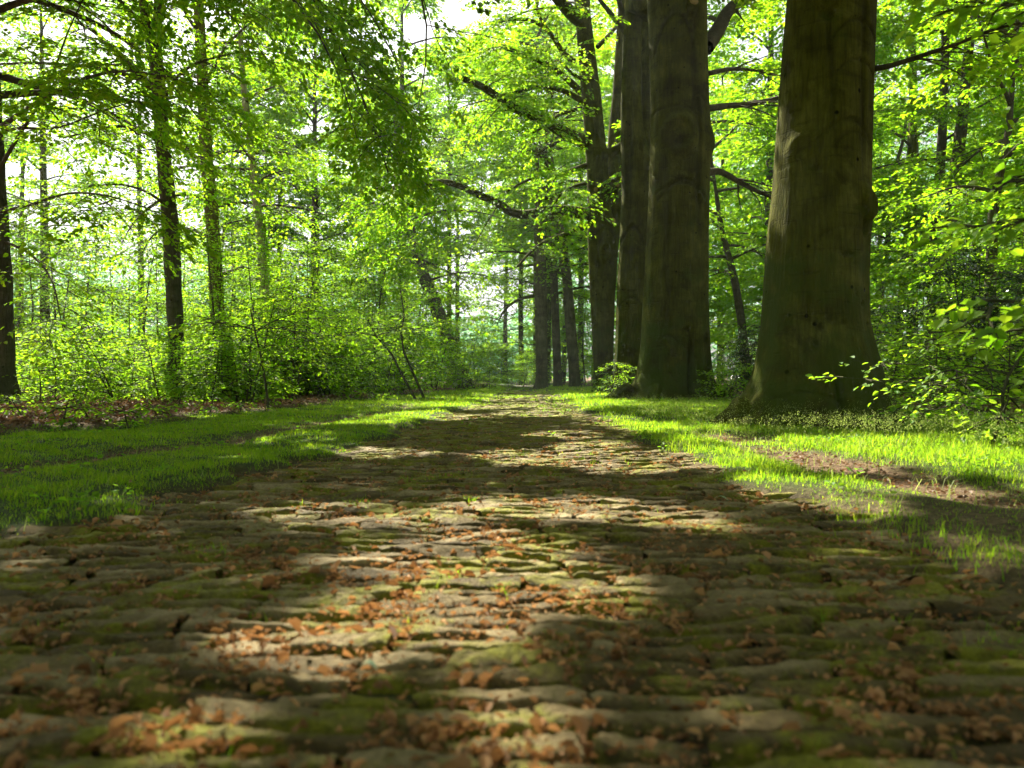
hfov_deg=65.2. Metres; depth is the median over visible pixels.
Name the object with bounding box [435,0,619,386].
beech tree
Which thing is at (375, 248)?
beech tree
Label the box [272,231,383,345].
beech sapling
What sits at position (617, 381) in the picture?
beech sapling
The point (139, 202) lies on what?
beech tree
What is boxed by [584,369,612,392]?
beech sapling
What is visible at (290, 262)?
beech sapling
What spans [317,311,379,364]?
beech sapling
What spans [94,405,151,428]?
beech seedling
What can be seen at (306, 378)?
beech sapling
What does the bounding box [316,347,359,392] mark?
beech sapling
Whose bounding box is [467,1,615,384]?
beech tree
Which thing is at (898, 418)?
grass seedheads
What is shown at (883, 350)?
beech sapling
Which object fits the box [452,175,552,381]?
beech tree
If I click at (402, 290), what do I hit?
beech sapling
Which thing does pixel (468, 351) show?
beech shrub
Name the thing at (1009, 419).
beech seedling
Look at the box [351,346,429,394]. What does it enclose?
beech sapling
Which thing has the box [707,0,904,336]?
beech tree
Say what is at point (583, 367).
beech sapling
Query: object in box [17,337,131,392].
beech sapling
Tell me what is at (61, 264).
beech sapling
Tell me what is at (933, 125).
young beech
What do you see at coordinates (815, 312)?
beech tree
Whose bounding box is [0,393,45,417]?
beech seedling
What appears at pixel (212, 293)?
beech sapling
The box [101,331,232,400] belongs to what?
beech sapling
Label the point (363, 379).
beech sapling
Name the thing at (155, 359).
beech sapling
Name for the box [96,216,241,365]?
beech sapling
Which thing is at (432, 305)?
beech sapling
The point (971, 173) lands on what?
beech tree
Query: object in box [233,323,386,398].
beech sapling
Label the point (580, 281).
beech tree
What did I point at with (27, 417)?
leaf litter
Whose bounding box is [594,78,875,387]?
young beech
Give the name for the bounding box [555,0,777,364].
beech tree
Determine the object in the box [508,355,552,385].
beech shrub
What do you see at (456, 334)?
beech sapling
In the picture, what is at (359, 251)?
beech sapling
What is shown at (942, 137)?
young beech
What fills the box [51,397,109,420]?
beech seedling
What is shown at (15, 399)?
beech seedling
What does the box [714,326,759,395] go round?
holly bush
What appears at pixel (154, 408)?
beech seedling
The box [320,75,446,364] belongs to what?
beech tree
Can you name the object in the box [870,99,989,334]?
young beech
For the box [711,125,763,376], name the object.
beech tree
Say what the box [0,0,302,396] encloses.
beech tree
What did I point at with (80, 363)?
beech sapling
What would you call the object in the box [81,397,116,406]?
beech seedling
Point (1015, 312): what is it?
beech sapling
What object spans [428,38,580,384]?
beech tree
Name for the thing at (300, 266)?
beech sapling
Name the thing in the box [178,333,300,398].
beech sapling
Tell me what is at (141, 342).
beech sapling
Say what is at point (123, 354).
beech sapling
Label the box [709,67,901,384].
beech tree
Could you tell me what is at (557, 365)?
beech tree
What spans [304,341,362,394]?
beech sapling
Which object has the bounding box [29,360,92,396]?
beech sapling
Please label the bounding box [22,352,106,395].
beech sapling
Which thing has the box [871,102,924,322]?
beech tree
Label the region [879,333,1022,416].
beech sapling
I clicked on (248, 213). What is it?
beech tree
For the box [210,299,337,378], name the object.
beech sapling
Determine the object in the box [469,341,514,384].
beech shrub
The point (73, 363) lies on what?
beech sapling
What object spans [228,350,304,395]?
beech sapling
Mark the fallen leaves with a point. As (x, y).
(538, 721)
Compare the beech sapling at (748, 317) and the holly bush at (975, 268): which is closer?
the holly bush at (975, 268)
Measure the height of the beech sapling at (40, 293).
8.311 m
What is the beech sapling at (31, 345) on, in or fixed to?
on the ground at (996, 525)
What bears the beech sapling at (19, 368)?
on the ground at (996, 525)
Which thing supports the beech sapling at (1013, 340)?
on the ground at (996, 525)
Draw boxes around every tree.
[0,0,155,375]
[0,0,282,404]
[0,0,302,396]
[1,61,104,376]
[39,0,248,374]
[51,0,368,353]
[130,1,354,333]
[137,0,521,229]
[151,34,325,318]
[168,0,361,292]
[185,68,354,339]
[200,0,408,334]
[240,34,405,343]
[300,61,535,388]
[306,0,510,381]
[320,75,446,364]
[320,115,442,326]
[330,0,630,391]
[338,0,786,400]
[339,78,487,324]
[376,28,532,383]
[408,152,510,359]
[422,0,617,388]
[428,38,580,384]
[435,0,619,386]
[437,16,618,386]
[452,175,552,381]
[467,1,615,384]
[469,202,591,383]
[485,130,586,381]
[514,105,618,382]
[517,27,618,381]
[552,91,619,380]
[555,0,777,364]
[591,68,754,352]
[598,0,650,393]
[703,0,1023,431]
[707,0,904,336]
[707,0,997,328]
[709,0,950,391]
[709,62,766,383]
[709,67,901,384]
[710,76,891,351]
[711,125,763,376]
[763,76,902,333]
[870,0,1015,372]
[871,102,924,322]
[872,0,1005,322]
[872,104,929,359]
[874,0,1023,302]
[892,0,1023,322]
[903,33,1023,359]
[919,99,1022,354]
[926,0,1023,359]
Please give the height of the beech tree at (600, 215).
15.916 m
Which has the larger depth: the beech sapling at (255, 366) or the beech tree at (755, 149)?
the beech tree at (755, 149)
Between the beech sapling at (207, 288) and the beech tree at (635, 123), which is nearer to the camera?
the beech tree at (635, 123)
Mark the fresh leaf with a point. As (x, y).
(372, 663)
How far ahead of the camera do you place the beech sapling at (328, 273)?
24.47 m
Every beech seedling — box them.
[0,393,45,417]
[0,394,33,406]
[24,393,62,409]
[36,401,97,430]
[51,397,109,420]
[60,388,96,404]
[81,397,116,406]
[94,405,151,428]
[127,386,163,401]
[129,402,177,419]
[164,393,198,408]
[192,394,232,414]
[223,399,256,413]
[866,404,954,431]
[890,398,922,410]
[937,389,1000,422]
[952,384,1023,446]
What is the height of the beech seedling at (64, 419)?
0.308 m
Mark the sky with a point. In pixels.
(414, 28)
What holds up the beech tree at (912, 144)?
on the ground at (996, 525)
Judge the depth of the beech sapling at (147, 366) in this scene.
15.80 m
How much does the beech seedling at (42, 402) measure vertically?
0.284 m
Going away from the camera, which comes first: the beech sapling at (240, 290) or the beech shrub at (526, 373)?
the beech sapling at (240, 290)
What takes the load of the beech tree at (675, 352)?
on the ground at (996, 525)
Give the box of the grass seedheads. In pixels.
[609,391,1023,471]
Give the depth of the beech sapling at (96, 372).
15.07 m
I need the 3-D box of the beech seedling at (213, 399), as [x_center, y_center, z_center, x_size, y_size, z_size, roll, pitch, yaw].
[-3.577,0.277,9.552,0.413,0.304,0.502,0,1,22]
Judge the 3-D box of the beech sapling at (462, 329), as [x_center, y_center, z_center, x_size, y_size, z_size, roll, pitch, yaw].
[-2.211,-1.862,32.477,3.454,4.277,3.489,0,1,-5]
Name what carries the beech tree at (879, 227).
on the ground at (996, 525)
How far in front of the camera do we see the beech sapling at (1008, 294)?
18.69 m
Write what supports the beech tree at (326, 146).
on the ground at (996, 525)
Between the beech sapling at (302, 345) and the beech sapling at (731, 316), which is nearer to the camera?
the beech sapling at (302, 345)
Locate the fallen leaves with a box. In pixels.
[0,413,1023,767]
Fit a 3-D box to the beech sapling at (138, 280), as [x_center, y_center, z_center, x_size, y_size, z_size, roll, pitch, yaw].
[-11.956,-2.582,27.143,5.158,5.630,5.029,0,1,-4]
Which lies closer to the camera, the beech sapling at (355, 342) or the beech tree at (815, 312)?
the beech tree at (815, 312)
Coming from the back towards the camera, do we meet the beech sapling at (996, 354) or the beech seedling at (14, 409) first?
the beech sapling at (996, 354)
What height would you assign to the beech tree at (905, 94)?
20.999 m
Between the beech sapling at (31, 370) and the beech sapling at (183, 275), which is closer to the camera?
the beech sapling at (31, 370)
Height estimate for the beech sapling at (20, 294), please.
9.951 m
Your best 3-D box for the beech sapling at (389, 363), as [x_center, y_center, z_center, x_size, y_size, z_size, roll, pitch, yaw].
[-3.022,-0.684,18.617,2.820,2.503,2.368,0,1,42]
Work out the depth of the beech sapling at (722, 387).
14.97 m
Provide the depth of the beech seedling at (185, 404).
10.29 m
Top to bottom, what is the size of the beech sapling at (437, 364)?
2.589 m
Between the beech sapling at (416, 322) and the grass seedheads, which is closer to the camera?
the grass seedheads
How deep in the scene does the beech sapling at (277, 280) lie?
27.72 m
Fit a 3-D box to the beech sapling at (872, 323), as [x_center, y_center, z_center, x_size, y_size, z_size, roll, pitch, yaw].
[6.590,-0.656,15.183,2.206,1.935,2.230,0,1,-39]
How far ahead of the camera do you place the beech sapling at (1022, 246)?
15.18 m
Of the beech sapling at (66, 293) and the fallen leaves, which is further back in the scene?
the beech sapling at (66, 293)
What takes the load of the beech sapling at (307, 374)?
on the ground at (996, 525)
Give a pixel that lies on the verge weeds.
(95, 494)
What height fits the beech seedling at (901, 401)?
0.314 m
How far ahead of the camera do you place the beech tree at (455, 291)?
65.67 m
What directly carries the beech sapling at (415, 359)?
on the ground at (996, 525)
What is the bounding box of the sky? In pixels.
[0,0,1023,376]
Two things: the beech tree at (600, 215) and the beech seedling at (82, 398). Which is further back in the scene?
the beech tree at (600, 215)
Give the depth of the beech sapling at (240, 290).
25.83 m
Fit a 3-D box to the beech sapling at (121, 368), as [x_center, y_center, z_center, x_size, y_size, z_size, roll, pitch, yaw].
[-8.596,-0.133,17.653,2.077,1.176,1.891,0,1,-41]
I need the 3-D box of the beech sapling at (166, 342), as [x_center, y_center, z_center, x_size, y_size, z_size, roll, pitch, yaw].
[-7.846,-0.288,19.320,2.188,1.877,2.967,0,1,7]
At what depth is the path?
1.69 m
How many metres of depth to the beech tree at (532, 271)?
63.90 m
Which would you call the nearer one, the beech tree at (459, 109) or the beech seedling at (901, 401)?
the beech seedling at (901, 401)
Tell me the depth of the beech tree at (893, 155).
47.64 m
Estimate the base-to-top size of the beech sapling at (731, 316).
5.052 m
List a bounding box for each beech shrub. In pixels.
[437,350,479,387]
[444,340,504,385]
[446,328,503,383]
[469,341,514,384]
[471,342,517,386]
[475,339,533,385]
[477,346,532,386]
[499,345,535,386]
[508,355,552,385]
[512,341,552,382]
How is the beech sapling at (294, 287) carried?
on the ground at (996, 525)
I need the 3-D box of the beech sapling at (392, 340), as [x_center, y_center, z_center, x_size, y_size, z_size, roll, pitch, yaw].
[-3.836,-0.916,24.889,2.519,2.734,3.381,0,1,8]
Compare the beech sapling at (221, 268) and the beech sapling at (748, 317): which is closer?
the beech sapling at (221, 268)
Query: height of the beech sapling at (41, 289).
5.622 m
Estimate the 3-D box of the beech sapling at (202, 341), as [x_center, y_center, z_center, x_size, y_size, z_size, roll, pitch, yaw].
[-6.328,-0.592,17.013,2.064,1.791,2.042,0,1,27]
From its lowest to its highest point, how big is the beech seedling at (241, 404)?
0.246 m
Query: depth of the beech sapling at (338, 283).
28.45 m
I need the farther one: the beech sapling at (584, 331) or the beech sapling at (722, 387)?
the beech sapling at (584, 331)
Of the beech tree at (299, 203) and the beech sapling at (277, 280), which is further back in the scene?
the beech tree at (299, 203)
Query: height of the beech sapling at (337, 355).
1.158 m
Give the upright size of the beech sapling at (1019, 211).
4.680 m
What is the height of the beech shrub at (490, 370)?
2.260 m
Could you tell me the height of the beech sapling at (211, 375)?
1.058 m
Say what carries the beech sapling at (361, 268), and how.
on the ground at (996, 525)
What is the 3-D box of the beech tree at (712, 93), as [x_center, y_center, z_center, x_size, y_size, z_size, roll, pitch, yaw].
[7.999,-8.387,39.639,8.266,17.233,8.888,0,1,23]
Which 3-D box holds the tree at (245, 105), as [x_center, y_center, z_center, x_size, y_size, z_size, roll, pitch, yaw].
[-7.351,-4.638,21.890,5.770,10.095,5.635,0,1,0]
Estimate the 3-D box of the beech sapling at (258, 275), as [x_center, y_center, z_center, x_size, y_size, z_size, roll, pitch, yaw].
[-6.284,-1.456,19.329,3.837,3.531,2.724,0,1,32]
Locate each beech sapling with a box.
[2,342,106,403]
[6,175,104,373]
[9,197,154,371]
[9,204,116,377]
[10,223,120,374]
[11,239,141,371]
[13,187,166,373]
[15,320,132,400]
[15,320,156,400]
[15,335,43,397]
[16,319,66,390]
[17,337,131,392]
[19,352,73,395]
[21,341,139,397]
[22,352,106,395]
[24,326,174,399]
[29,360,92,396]
[44,223,188,352]
[48,190,238,364]
[58,346,147,395]
[67,223,208,374]
[74,258,183,379]
[76,353,155,394]
[80,342,175,399]
[93,342,187,396]
[93,345,188,395]
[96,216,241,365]
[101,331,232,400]
[101,339,197,397]
[115,212,303,386]
[117,331,165,374]
[129,344,197,394]
[132,181,308,344]
[132,348,222,399]
[133,335,218,391]
[143,337,276,401]
[144,221,259,355]
[148,296,349,408]
[148,324,219,388]
[153,336,275,401]
[157,237,280,355]
[162,244,282,330]
[162,311,233,390]
[164,351,262,402]
[165,279,331,401]
[169,333,311,402]
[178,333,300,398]
[180,347,300,396]
[181,234,322,369]
[190,335,325,395]
[199,266,289,331]
[206,231,357,374]
[209,252,318,353]
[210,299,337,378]
[220,261,386,399]
[228,226,345,340]
[228,331,334,395]
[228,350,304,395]
[231,239,356,345]
[232,260,321,333]
[232,288,372,395]
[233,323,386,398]
[238,347,329,393]
[243,235,394,390]
[245,346,333,394]
[247,236,384,388]
[253,284,399,399]
[271,335,361,398]
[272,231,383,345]
[272,289,363,393]
[278,350,366,395]
[289,196,443,385]
[291,244,384,364]
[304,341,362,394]
[305,206,463,367]
[306,246,432,384]
[309,304,398,393]
[311,260,439,388]
[315,225,451,396]
[316,317,430,398]
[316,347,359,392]
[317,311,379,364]
[321,345,409,395]
[330,350,383,394]
[340,262,434,380]
[341,300,452,393]
[346,323,417,389]
[348,289,468,397]
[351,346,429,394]
[354,310,425,389]
[355,295,464,391]
[360,338,443,391]
[374,248,476,389]
[387,295,452,385]
[388,262,476,382]
[400,321,470,388]
[402,325,480,391]
[403,326,473,387]
[420,286,496,386]
[430,323,503,388]
[531,303,592,385]
[534,283,614,384]
[550,281,616,379]
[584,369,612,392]
[595,361,636,392]
[691,365,743,399]
[703,362,752,401]
[709,267,735,372]
[711,236,765,385]
[711,265,762,377]
[711,333,756,386]
[806,307,1023,437]
[870,272,966,391]
[870,299,907,395]
[873,230,975,387]
[873,325,969,403]
[874,336,953,408]
[879,306,987,392]
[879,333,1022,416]
[880,333,979,399]
[881,323,1023,403]
[882,243,984,368]
[893,0,1023,384]
[899,240,1023,388]
[907,325,1023,402]
[929,226,1023,395]
[931,325,1023,415]
[951,243,1022,368]
[957,312,1023,398]
[958,353,1023,403]
[965,197,1023,345]
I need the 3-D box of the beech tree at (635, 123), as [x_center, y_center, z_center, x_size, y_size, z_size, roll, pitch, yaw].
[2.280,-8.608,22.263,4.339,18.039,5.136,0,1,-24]
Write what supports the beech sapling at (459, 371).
on the ground at (996, 525)
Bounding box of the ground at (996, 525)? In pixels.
[0,377,1023,767]
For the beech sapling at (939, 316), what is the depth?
13.91 m
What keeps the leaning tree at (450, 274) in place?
on the ground at (996, 525)
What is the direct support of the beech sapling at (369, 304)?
on the ground at (996, 525)
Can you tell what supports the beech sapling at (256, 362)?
on the ground at (996, 525)
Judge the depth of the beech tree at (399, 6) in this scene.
39.80 m
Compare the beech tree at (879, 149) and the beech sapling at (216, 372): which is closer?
the beech sapling at (216, 372)
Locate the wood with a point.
(476, 312)
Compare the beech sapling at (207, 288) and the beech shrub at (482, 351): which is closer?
the beech sapling at (207, 288)
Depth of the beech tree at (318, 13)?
9.79 m
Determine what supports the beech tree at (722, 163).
on the ground at (996, 525)
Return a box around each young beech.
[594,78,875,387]
[870,0,1023,367]
[870,88,994,368]
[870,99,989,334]
[871,0,1023,330]
[871,1,1023,387]
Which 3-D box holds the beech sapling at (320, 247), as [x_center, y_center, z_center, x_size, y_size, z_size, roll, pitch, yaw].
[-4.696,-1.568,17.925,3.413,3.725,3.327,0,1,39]
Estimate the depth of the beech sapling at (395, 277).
30.72 m
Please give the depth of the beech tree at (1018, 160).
17.86 m
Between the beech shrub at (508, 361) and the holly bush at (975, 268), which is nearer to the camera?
the holly bush at (975, 268)
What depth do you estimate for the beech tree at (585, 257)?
57.60 m
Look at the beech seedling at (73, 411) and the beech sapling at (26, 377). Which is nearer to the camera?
the beech seedling at (73, 411)
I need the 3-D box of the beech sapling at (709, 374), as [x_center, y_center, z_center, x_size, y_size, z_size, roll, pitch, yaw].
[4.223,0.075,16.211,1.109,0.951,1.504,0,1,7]
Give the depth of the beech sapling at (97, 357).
12.92 m
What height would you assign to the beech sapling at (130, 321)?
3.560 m
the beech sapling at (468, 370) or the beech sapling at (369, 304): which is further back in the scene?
the beech sapling at (468, 370)
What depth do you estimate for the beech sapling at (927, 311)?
15.03 m
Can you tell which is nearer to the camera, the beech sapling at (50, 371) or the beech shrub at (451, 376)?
the beech sapling at (50, 371)
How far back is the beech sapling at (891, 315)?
19.08 m
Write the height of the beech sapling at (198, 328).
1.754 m
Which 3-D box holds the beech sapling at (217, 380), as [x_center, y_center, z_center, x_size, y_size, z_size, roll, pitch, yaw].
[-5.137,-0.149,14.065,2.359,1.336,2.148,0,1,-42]
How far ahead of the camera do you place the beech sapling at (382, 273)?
38.85 m
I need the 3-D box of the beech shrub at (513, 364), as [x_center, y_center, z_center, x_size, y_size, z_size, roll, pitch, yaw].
[-0.368,-0.733,35.759,2.414,1.894,2.717,0,1,-10]
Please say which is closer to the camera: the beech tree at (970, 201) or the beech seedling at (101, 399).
the beech seedling at (101, 399)
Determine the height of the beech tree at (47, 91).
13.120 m
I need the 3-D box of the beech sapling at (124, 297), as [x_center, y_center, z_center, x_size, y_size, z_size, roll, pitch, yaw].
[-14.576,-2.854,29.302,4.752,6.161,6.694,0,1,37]
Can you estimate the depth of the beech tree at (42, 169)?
35.77 m
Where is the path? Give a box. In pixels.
[0,391,1023,767]
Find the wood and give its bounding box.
[10,90,1015,381]
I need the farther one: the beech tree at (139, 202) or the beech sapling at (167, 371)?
the beech tree at (139, 202)
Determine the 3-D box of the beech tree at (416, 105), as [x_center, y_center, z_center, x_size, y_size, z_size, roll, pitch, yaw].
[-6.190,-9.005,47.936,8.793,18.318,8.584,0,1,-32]
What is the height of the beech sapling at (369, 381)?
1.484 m
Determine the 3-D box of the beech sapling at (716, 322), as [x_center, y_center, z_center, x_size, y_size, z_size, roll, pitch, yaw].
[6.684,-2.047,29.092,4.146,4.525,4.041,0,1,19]
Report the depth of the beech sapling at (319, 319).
19.23 m
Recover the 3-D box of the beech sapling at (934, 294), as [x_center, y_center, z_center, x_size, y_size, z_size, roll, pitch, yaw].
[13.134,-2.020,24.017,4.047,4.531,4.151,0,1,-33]
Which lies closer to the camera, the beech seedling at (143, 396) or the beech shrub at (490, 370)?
the beech seedling at (143, 396)
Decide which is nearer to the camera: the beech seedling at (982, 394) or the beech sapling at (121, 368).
the beech seedling at (982, 394)
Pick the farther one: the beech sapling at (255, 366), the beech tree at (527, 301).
the beech tree at (527, 301)
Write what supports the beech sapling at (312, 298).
on the ground at (996, 525)
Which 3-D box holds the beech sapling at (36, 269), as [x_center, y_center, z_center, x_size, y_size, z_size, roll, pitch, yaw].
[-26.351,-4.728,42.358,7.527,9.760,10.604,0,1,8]
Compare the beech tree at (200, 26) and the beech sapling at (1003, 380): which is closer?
the beech sapling at (1003, 380)
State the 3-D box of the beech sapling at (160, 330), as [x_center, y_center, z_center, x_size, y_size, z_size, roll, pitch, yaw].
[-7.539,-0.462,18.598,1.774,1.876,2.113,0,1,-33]
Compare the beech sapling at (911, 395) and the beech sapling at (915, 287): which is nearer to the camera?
the beech sapling at (911, 395)
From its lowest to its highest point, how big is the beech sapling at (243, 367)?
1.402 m
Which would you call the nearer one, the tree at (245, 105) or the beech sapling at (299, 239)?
the tree at (245, 105)
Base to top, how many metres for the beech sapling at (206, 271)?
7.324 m
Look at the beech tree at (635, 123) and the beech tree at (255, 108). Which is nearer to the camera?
the beech tree at (635, 123)
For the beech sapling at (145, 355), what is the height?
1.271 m
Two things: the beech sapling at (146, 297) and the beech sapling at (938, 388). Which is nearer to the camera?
the beech sapling at (938, 388)
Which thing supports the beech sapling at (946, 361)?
on the ground at (996, 525)
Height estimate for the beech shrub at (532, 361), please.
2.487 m
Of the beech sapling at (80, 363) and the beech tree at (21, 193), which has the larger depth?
the beech tree at (21, 193)
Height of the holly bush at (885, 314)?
2.516 m
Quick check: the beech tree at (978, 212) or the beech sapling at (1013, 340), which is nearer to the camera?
the beech sapling at (1013, 340)
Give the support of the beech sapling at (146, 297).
on the ground at (996, 525)
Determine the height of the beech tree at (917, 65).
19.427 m
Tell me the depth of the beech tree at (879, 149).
37.86 m
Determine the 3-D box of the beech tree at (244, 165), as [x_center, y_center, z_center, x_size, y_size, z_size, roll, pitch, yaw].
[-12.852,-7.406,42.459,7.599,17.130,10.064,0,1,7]
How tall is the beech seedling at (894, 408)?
0.358 m
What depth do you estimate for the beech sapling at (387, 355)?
21.77 m
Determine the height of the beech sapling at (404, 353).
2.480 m
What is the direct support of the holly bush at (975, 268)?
on the ground at (996, 525)
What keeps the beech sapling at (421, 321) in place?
on the ground at (996, 525)
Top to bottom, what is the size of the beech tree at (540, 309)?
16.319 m
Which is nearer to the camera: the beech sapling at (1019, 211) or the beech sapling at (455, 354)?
the beech sapling at (1019, 211)
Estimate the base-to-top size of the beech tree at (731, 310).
16.445 m
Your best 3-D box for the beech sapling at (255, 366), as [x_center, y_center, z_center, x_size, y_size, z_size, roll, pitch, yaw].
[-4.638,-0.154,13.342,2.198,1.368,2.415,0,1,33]
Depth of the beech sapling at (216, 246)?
20.76 m
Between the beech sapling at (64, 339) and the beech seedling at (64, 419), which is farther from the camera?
the beech sapling at (64, 339)
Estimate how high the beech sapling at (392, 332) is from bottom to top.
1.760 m
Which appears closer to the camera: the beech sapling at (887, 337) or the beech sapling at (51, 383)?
the beech sapling at (887, 337)
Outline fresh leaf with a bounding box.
[363,660,377,670]
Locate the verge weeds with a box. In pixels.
[0,395,1023,512]
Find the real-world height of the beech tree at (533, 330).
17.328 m
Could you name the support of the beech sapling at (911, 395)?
on the ground at (996, 525)
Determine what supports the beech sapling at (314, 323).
on the ground at (996, 525)
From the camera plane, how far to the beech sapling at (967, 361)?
10.29 m
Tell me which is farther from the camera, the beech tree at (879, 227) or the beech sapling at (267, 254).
the beech tree at (879, 227)
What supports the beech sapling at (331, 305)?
on the ground at (996, 525)
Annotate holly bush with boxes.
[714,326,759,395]
[870,305,929,395]
[893,243,1023,401]
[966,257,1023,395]
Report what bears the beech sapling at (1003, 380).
on the ground at (996, 525)
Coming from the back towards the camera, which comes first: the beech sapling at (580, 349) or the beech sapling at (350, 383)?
the beech sapling at (580, 349)
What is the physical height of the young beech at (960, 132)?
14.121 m
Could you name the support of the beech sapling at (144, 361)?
on the ground at (996, 525)
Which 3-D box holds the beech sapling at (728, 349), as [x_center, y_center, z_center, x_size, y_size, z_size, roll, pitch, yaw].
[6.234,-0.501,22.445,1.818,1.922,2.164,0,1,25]
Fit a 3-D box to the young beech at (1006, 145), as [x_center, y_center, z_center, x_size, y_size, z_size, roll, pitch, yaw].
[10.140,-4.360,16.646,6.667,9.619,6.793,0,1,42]
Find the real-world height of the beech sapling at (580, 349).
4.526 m
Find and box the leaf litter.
[0,388,1023,506]

